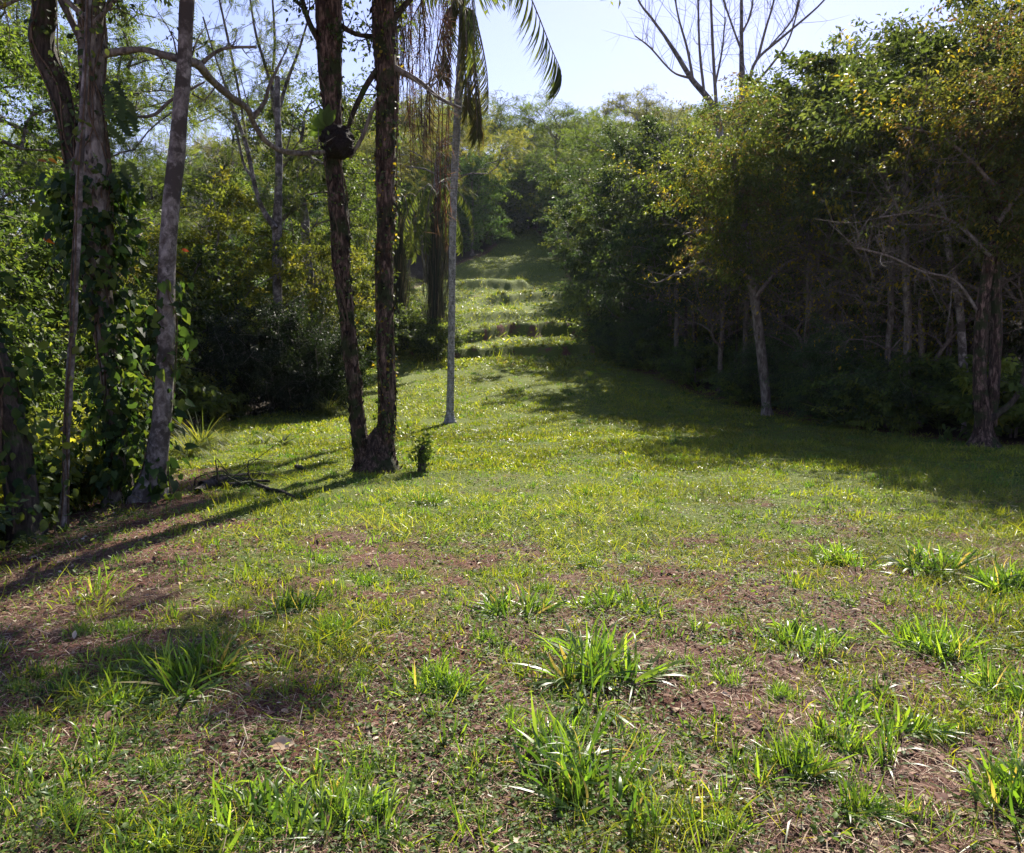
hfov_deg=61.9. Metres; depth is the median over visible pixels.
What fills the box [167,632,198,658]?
grass tuft
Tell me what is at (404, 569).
grass tuft
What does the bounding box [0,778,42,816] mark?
grass tuft
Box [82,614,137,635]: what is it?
grass tuft
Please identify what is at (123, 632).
grass tuft
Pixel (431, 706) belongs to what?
grass tuft
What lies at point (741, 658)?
grass tuft
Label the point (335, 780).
grass tuft
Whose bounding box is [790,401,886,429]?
fern
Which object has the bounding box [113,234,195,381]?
tree
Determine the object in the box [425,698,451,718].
grass tuft
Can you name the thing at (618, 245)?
tree
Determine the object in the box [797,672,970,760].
grass clump
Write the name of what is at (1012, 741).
grass tuft
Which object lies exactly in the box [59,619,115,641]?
grass tuft
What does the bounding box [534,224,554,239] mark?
bush
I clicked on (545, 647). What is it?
grass tuft
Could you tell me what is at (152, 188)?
tree
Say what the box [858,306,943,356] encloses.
tree
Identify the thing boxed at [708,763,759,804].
grass tuft
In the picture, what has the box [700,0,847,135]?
bare tree
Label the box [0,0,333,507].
creeper covered tree
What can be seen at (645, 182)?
slim tree
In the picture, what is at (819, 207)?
tree
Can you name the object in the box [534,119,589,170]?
tree
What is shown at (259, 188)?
tree
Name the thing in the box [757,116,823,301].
tree
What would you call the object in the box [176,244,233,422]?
sapling
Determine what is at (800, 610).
grass tuft
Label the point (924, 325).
slim tree
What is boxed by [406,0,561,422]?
slender palm
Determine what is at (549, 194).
tree
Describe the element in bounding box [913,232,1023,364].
sapling
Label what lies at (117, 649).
grass tuft
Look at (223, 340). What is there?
bush
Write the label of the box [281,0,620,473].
twin stemmed tree
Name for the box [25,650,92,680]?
grass tuft
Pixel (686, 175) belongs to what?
slim tree
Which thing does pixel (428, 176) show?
tree
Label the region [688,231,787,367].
sapling
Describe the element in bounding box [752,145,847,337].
slim tree
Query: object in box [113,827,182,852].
grass tuft
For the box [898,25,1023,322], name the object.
tree
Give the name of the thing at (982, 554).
grass tuft
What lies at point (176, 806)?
grass tuft
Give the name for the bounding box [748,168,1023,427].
twiggy tree
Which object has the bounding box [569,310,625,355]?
bush
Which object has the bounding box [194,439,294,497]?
fallen branch
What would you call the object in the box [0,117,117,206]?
tree
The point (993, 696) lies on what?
grass tuft
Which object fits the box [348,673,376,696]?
grass tuft
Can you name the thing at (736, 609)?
grass tuft
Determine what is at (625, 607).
grass tuft
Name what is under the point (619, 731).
grass tuft
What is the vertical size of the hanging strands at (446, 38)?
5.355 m
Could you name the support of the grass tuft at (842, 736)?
on the ground at (522, 331)
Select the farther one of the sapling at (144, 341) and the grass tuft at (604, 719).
the sapling at (144, 341)
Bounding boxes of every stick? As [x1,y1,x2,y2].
[294,464,309,471]
[364,722,380,759]
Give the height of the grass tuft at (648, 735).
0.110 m
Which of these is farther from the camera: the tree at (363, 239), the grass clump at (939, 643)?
the tree at (363, 239)
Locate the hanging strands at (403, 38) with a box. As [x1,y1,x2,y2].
[394,0,421,101]
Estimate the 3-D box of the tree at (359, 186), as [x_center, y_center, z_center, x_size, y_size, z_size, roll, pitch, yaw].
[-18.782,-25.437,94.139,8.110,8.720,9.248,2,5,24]
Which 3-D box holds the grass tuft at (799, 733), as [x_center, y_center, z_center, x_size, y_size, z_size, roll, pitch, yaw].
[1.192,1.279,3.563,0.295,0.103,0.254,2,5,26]
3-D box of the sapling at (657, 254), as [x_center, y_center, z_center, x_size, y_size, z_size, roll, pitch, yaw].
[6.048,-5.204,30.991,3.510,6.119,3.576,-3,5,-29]
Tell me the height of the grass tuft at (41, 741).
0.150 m
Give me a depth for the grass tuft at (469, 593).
5.68 m
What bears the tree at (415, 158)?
on the ground at (522, 331)
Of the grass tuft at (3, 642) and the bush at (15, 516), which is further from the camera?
the bush at (15, 516)
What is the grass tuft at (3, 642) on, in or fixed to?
on the ground at (522, 331)
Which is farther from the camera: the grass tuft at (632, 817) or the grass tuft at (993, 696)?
the grass tuft at (993, 696)
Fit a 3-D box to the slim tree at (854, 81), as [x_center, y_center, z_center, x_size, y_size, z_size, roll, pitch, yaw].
[9.365,-4.804,20.646,4.047,9.351,3.972,0,5,0]
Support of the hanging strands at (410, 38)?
hanging from the twin stemmed tree at (373, 450)
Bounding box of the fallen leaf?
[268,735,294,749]
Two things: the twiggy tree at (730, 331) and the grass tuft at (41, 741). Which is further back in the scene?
the twiggy tree at (730, 331)
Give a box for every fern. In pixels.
[307,104,335,135]
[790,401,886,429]
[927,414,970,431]
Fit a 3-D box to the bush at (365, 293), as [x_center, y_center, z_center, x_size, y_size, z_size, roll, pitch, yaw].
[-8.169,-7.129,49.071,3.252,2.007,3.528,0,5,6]
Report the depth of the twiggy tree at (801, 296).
22.06 m
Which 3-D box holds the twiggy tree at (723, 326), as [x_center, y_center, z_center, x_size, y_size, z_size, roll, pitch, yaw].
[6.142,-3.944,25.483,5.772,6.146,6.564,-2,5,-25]
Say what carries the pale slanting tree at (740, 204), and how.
on the ground at (522, 331)
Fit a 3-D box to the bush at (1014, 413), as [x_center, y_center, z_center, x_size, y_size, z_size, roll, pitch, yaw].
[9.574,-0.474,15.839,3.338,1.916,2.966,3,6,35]
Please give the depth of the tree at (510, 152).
110.05 m
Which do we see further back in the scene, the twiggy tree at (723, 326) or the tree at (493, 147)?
the tree at (493, 147)
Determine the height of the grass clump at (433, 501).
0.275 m
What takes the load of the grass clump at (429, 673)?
on the ground at (522, 331)
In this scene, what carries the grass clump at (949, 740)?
on the ground at (522, 331)
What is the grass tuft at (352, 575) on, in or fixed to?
on the ground at (522, 331)
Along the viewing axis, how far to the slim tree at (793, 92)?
22.55 m
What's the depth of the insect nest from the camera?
11.36 m
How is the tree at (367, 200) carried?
on the ground at (522, 331)
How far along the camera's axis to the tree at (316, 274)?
36.51 m
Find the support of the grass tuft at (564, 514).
on the ground at (522, 331)
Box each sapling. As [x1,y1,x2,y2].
[0,203,130,376]
[118,276,188,363]
[119,307,156,373]
[123,297,183,377]
[125,275,206,367]
[133,242,257,381]
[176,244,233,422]
[619,223,663,303]
[633,187,718,343]
[638,203,674,270]
[657,204,754,377]
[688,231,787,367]
[755,198,826,321]
[757,211,838,341]
[761,226,792,338]
[794,180,900,329]
[847,220,944,353]
[873,225,1011,355]
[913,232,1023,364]
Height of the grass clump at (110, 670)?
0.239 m
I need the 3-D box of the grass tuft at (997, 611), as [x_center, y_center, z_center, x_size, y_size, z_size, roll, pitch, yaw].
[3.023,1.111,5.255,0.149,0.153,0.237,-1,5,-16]
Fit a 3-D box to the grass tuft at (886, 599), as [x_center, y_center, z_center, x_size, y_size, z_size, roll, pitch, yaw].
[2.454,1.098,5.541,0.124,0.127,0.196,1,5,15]
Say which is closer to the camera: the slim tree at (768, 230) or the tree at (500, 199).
the slim tree at (768, 230)
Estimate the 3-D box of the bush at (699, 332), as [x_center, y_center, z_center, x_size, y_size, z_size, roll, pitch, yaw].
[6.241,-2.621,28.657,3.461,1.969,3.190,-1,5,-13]
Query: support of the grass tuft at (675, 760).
on the ground at (522, 331)
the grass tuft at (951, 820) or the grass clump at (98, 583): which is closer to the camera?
the grass tuft at (951, 820)
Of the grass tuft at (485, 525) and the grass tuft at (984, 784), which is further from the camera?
the grass tuft at (485, 525)
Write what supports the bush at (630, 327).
on the ground at (522, 331)
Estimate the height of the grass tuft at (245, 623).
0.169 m
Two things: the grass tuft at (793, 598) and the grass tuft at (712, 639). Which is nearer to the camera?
the grass tuft at (712, 639)
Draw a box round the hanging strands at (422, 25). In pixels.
[410,0,439,150]
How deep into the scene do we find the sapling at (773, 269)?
25.53 m
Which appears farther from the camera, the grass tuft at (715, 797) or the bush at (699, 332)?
the bush at (699, 332)
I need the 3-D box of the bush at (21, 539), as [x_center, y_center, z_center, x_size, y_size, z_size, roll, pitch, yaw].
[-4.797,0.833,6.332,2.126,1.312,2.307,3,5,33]
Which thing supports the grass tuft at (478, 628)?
on the ground at (522, 331)
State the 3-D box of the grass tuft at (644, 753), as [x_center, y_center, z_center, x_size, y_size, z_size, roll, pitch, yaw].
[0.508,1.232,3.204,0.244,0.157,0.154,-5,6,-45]
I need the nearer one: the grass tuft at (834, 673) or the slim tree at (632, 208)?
the grass tuft at (834, 673)
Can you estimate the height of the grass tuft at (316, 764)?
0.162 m
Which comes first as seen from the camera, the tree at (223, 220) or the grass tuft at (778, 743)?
the grass tuft at (778, 743)
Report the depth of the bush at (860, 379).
18.03 m
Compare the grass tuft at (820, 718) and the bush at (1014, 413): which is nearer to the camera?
the grass tuft at (820, 718)
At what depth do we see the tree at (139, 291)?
17.50 m
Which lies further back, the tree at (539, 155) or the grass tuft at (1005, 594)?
the tree at (539, 155)
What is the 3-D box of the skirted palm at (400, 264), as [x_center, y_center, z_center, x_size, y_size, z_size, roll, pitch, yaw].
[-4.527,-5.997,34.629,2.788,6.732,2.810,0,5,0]
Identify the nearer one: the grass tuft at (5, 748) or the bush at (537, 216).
the grass tuft at (5, 748)
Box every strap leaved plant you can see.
[247,435,274,443]
[262,432,301,445]
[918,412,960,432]
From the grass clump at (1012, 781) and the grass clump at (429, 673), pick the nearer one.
the grass clump at (1012, 781)
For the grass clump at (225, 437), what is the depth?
15.90 m
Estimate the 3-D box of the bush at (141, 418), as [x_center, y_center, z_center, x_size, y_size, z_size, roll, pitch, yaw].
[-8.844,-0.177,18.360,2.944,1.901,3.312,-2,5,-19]
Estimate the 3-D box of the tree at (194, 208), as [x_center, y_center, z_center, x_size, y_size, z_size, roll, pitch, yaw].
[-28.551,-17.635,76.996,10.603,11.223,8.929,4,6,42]
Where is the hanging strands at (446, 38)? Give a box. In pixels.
[422,0,458,251]
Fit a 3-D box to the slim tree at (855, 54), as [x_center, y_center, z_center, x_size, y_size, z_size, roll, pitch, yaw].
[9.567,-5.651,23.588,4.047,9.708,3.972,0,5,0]
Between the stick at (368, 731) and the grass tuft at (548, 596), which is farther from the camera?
the grass tuft at (548, 596)
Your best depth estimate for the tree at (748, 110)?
89.57 m
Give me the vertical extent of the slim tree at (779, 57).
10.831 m
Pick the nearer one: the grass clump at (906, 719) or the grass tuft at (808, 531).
the grass clump at (906, 719)
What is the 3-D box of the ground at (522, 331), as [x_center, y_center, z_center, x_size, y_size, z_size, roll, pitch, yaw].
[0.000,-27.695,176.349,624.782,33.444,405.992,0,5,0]
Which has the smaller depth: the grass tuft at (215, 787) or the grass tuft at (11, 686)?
the grass tuft at (215, 787)
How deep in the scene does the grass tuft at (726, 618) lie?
5.10 m
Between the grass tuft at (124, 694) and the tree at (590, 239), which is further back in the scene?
the tree at (590, 239)
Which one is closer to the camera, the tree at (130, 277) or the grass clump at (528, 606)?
the grass clump at (528, 606)
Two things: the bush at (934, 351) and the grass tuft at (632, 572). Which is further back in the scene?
the bush at (934, 351)
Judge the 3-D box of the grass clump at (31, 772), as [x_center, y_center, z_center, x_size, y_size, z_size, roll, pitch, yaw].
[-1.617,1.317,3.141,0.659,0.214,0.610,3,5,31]
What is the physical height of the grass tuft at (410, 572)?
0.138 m
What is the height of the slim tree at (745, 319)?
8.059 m
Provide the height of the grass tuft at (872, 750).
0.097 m
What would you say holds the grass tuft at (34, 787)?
on the ground at (522, 331)
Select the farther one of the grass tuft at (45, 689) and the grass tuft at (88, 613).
the grass tuft at (88, 613)
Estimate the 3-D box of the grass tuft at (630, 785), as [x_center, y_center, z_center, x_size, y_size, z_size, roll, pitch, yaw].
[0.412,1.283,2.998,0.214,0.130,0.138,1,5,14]
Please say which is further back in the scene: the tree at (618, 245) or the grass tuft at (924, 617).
the tree at (618, 245)
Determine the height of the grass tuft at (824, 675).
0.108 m
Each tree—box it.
[0,0,318,233]
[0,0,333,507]
[0,14,161,256]
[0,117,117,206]
[0,120,226,256]
[0,143,293,277]
[0,197,92,415]
[0,211,127,425]
[0,258,156,416]
[0,272,89,550]
[3,199,147,376]
[45,0,111,532]
[111,201,206,279]
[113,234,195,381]
[115,0,198,506]
[115,23,221,258]
[128,165,331,421]
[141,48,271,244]
[145,230,304,390]
[152,127,317,201]
[155,223,247,275]
[181,172,211,223]
[181,202,223,232]
[186,150,273,193]
[189,0,325,407]
[194,168,320,261]
[201,64,418,306]
[220,208,329,305]
[240,227,399,362]
[247,196,326,265]
[255,250,358,318]
[257,199,407,317]
[263,107,427,199]
[273,161,325,216]
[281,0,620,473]
[311,162,375,206]
[311,182,376,249]
[319,190,376,248]
[321,197,375,289]
[343,103,418,191]
[349,141,433,185]
[354,88,537,208]
[363,174,409,202]
[397,140,435,197]
[399,156,449,196]
[400,102,509,158]
[400,175,448,253]
[401,142,466,192]
[404,150,486,230]
[408,91,554,213]
[430,150,517,255]
[441,158,498,234]
[446,146,522,223]
[462,154,506,200]
[477,156,525,210]
[477,167,532,225]
[486,125,562,162]
[488,88,637,241]
[496,149,530,211]
[497,128,549,165]
[504,151,548,228]
[513,144,553,208]
[518,183,567,226]
[519,143,587,247]
[522,126,623,182]
[524,155,655,341]
[526,106,706,336]
[527,161,611,290]
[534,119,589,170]
[536,105,726,200]
[540,178,596,257]
[568,135,683,305]
[587,84,701,136]
[589,133,804,353]
[590,152,682,311]
[593,116,740,353]
[598,111,703,299]
[600,72,870,415]
[607,0,754,138]
[609,140,703,353]
[614,148,686,228]
[615,201,816,345]
[628,107,747,370]
[628,204,820,391]
[634,102,703,131]
[634,133,739,324]
[661,196,770,346]
[663,97,732,139]
[668,133,800,362]
[672,103,772,145]
[674,142,964,411]
[677,118,774,169]
[683,122,964,347]
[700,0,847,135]
[707,22,960,332]
[708,51,881,322]
[715,49,847,332]
[715,280,812,344]
[720,8,1023,359]
[723,154,817,330]
[726,87,801,165]
[740,0,1023,364]
[742,51,896,322]
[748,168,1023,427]
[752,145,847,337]
[754,68,891,323]
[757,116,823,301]
[759,157,898,348]
[777,82,915,332]
[778,73,929,351]
[783,46,896,352]
[791,31,1022,433]
[802,12,1021,431]
[806,35,992,342]
[811,79,993,427]
[813,62,1016,352]
[818,0,1023,448]
[851,0,1023,327]
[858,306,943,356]
[864,141,1023,359]
[867,149,1023,346]
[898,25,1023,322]
[900,141,1023,315]
[955,283,1023,361]
[1002,281,1023,352]
[1006,319,1023,343]
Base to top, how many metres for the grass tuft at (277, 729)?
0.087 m
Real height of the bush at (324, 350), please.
3.484 m
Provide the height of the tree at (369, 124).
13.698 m
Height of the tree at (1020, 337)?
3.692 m
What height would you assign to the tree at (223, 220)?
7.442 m
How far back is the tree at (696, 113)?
120.76 m
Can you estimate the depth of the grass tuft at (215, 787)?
3.06 m
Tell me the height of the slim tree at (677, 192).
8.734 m
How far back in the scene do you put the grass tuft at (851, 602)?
5.62 m
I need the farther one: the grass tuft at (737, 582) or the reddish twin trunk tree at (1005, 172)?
the reddish twin trunk tree at (1005, 172)
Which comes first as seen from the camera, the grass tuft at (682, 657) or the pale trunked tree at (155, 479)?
the grass tuft at (682, 657)
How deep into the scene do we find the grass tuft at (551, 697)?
3.90 m
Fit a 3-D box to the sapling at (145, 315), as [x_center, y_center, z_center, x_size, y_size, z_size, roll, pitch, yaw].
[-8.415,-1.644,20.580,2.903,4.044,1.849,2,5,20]
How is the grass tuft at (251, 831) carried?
on the ground at (522, 331)
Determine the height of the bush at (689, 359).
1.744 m
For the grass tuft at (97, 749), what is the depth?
3.44 m
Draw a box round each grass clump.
[0,737,131,834]
[26,647,159,716]
[60,788,240,852]
[80,559,140,596]
[104,614,276,718]
[139,763,368,852]
[169,430,224,458]
[170,410,239,452]
[211,427,246,444]
[245,577,337,620]
[272,761,450,852]
[296,603,414,655]
[307,393,347,416]
[384,647,499,705]
[402,486,450,507]
[459,576,571,623]
[472,698,607,766]
[485,693,723,841]
[508,608,699,733]
[562,577,685,618]
[700,718,912,836]
[751,610,870,663]
[788,534,891,573]
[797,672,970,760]
[853,602,1002,669]
[877,536,988,579]
[916,719,968,749]
[928,712,1023,841]
[938,641,1023,717]
[957,553,1023,596]
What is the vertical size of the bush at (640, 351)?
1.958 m
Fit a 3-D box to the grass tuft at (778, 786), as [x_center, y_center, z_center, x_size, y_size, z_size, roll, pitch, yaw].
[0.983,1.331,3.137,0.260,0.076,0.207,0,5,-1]
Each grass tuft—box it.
[0,635,9,650]
[0,640,7,659]
[0,664,54,697]
[0,706,56,737]
[0,722,32,772]
[0,730,37,771]
[0,771,74,838]
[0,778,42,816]
[0,807,37,841]
[1,733,39,762]
[18,789,110,838]
[19,722,59,756]
[21,673,70,700]
[22,652,56,677]
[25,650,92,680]
[30,771,75,793]
[45,791,100,848]
[54,730,128,771]
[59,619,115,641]
[63,707,100,744]
[64,603,92,619]
[69,644,109,669]
[72,666,127,693]
[75,739,114,761]
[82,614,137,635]
[82,662,151,687]
[83,636,152,664]
[85,707,131,740]
[91,616,171,642]
[92,714,168,757]
[100,675,169,706]
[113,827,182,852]
[119,745,207,791]
[122,792,187,834]
[132,645,185,671]
[142,594,186,619]
[151,795,205,821]
[156,690,198,705]
[160,692,235,733]
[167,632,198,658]
[172,755,244,806]
[177,631,197,655]
[193,776,258,826]
[206,809,307,852]
[227,822,271,852]
[232,607,269,632]
[250,720,301,748]
[251,797,349,850]
[261,647,295,676]
[265,663,301,699]
[273,739,333,784]
[301,764,358,793]
[304,551,345,564]
[305,557,319,572]
[308,544,328,562]
[313,762,349,798]
[320,581,348,599]
[323,737,406,784]
[331,744,420,790]
[333,576,358,590]
[344,567,386,585]
[344,664,389,687]
[346,802,413,839]
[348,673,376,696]
[348,776,402,830]
[351,659,391,677]
[354,572,366,588]
[355,754,391,780]
[387,559,421,576]
[392,567,436,581]
[404,691,460,721]
[409,703,467,752]
[423,522,444,537]
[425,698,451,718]
[425,789,501,844]
[430,750,513,803]
[434,602,462,612]
[445,732,484,769]
[449,800,509,837]
[456,640,528,665]
[461,587,474,598]
[464,732,510,762]
[468,621,493,642]
[469,626,506,646]
[472,522,490,529]
[485,595,507,623]
[499,704,556,722]
[502,656,523,678]
[523,578,558,594]
[524,616,539,631]
[526,592,561,601]
[528,634,584,661]
[529,779,602,822]
[532,816,590,852]
[539,687,592,714]
[544,509,570,518]
[545,727,586,768]
[546,627,570,643]
[569,702,596,735]
[572,553,604,568]
[588,500,600,511]
[589,697,625,725]
[598,789,666,852]
[604,758,682,804]
[613,603,636,613]
[613,769,653,800]
[614,550,644,563]
[615,710,642,746]
[626,568,655,579]
[626,729,688,757]
[628,732,674,776]
[628,782,692,851]
[640,788,686,825]
[646,746,696,786]
[649,784,705,825]
[652,647,706,673]
[657,750,686,783]
[676,605,712,636]
[677,673,708,696]
[679,611,716,635]
[680,663,746,687]
[683,800,765,852]
[684,518,700,525]
[685,772,751,814]
[696,631,731,645]
[704,611,739,626]
[707,663,759,688]
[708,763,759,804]
[713,651,765,670]
[716,730,772,770]
[718,535,753,544]
[723,604,747,614]
[730,572,743,585]
[731,728,821,782]
[740,638,795,654]
[742,723,800,763]
[747,518,770,524]
[754,620,787,642]
[754,777,799,800]
[756,676,818,705]
[761,708,781,729]
[774,592,812,608]
[774,634,820,650]
[774,716,825,738]
[783,717,869,760]
[784,633,841,665]
[794,594,817,620]
[797,700,828,728]
[801,527,825,535]
[803,665,858,690]
[810,568,832,575]
[814,636,855,659]
[816,630,850,653]
[818,759,884,793]
[818,777,907,830]
[821,724,888,764]
[822,663,875,681]
[824,710,864,753]
[831,589,865,607]
[842,749,879,777]
[846,724,939,779]
[847,708,934,763]
[867,666,911,704]
[874,782,943,829]
[883,588,899,605]
[890,801,935,833]
[904,684,943,700]
[906,609,938,621]
[914,796,1006,852]
[949,711,1023,752]
[952,649,1004,681]
[953,687,995,713]
[956,763,1005,799]
[957,616,977,627]
[964,547,997,559]
[964,677,986,693]
[975,683,1017,705]
[975,706,1023,733]
[981,675,1023,703]
[986,593,1023,617]
[988,791,1023,817]
[992,588,1018,600]
[997,694,1022,716]
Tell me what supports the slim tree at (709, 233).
on the ground at (522, 331)
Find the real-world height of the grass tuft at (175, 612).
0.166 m
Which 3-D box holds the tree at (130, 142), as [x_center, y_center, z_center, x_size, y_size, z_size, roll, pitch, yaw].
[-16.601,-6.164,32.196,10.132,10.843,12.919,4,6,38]
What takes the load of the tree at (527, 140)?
on the ground at (522, 331)
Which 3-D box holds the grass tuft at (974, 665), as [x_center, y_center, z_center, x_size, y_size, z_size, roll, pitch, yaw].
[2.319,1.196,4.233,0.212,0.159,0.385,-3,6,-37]
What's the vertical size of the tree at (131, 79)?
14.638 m
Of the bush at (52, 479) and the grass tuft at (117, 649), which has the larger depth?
the bush at (52, 479)
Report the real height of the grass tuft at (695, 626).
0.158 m
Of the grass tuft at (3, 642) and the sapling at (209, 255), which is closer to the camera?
the grass tuft at (3, 642)
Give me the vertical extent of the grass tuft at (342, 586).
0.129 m
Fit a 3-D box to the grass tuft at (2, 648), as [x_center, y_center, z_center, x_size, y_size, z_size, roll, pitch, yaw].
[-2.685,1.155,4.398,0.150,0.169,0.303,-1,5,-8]
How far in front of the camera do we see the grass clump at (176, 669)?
4.17 m
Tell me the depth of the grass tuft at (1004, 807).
3.00 m
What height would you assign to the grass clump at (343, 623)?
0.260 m
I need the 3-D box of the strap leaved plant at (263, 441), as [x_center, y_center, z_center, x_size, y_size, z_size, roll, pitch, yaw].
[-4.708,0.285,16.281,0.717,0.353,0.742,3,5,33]
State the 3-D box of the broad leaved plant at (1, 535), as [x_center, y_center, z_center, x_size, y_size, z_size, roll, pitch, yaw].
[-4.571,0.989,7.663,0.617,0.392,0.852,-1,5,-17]
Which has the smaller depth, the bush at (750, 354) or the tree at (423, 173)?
the bush at (750, 354)
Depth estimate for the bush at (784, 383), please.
21.76 m
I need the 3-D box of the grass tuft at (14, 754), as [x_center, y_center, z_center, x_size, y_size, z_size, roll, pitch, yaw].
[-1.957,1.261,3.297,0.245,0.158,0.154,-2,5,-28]
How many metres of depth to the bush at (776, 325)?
23.84 m
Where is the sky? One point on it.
(593, 64)
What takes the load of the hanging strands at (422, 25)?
hanging from the twin stemmed tree at (373, 450)
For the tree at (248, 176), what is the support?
on the ground at (522, 331)
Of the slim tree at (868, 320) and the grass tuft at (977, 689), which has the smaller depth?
the grass tuft at (977, 689)
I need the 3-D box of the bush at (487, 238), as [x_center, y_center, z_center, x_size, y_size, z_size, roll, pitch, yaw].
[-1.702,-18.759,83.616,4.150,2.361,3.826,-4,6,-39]
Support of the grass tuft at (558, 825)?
on the ground at (522, 331)
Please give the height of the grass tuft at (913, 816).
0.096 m
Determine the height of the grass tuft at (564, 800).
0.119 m
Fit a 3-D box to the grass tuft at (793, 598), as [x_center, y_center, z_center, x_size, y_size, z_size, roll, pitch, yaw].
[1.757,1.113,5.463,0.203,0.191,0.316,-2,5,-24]
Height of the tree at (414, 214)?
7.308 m
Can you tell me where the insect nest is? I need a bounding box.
[319,124,354,159]
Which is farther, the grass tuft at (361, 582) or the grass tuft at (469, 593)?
the grass tuft at (361, 582)
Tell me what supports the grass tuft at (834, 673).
on the ground at (522, 331)
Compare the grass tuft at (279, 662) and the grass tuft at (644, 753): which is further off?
the grass tuft at (279, 662)
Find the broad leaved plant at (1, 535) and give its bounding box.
[0,532,27,550]
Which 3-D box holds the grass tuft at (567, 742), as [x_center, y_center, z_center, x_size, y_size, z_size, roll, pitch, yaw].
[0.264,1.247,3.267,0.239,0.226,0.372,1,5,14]
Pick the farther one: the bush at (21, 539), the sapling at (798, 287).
the sapling at (798, 287)
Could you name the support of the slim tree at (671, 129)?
on the ground at (522, 331)
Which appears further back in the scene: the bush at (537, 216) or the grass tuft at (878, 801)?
the bush at (537, 216)
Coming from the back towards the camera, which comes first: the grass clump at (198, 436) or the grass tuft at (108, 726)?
the grass clump at (198, 436)
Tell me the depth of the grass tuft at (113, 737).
3.50 m
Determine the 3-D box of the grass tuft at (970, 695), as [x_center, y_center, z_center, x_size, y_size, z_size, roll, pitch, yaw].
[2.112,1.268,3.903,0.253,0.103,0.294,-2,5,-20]
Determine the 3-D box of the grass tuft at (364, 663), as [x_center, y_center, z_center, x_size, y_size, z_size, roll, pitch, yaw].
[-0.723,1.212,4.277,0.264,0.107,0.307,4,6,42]
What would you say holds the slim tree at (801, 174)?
on the ground at (522, 331)
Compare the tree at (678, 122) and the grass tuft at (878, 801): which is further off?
the tree at (678, 122)
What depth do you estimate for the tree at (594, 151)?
45.17 m
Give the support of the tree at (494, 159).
on the ground at (522, 331)
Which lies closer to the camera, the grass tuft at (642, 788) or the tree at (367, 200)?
the grass tuft at (642, 788)
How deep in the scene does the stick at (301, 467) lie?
12.09 m
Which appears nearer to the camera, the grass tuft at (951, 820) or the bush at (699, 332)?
the grass tuft at (951, 820)
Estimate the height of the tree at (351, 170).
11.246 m
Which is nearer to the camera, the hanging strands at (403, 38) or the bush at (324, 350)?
the hanging strands at (403, 38)
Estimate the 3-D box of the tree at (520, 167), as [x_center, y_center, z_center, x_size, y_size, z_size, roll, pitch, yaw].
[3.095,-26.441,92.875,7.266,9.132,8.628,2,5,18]
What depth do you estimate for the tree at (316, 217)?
58.19 m
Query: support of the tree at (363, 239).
on the ground at (522, 331)
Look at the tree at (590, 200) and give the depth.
39.87 m
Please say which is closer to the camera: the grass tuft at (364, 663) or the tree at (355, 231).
the grass tuft at (364, 663)
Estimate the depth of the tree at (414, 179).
100.67 m
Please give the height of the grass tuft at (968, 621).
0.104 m
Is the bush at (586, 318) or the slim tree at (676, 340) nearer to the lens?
the slim tree at (676, 340)
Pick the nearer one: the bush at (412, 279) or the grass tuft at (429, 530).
the grass tuft at (429, 530)
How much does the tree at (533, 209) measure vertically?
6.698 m
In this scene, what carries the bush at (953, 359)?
on the ground at (522, 331)
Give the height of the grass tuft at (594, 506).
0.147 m
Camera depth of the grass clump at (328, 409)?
21.45 m
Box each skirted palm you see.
[364,193,431,352]
[403,183,473,360]
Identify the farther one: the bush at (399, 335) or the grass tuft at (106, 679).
the bush at (399, 335)
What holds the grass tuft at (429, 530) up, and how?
on the ground at (522, 331)
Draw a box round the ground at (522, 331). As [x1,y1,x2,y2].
[0,209,1023,852]
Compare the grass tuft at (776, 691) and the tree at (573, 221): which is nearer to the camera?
the grass tuft at (776, 691)
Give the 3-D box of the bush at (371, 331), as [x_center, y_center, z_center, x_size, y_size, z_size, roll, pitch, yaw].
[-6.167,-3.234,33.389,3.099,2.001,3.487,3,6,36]
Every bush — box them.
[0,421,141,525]
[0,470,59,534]
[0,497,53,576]
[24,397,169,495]
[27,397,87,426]
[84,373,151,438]
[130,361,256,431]
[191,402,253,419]
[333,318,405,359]
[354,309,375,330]
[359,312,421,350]
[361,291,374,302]
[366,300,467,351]
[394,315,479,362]
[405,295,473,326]
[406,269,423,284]
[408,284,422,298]
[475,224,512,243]
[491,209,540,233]
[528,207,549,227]
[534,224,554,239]
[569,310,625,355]
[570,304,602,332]
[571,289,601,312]
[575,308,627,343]
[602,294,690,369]
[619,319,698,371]
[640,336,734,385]
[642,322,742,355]
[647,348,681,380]
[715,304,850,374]
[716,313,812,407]
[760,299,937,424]
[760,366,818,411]
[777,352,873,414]
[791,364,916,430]
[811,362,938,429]
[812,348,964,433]
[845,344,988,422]
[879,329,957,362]
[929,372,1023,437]
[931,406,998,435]
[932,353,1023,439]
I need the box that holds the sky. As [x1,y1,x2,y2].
[0,0,1021,234]
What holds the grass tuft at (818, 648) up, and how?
on the ground at (522, 331)
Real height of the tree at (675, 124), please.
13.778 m
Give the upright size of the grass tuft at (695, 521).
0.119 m
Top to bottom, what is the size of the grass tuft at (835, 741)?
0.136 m
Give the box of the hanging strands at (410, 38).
[394,0,428,183]
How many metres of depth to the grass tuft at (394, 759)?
3.21 m
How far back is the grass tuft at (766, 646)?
4.61 m

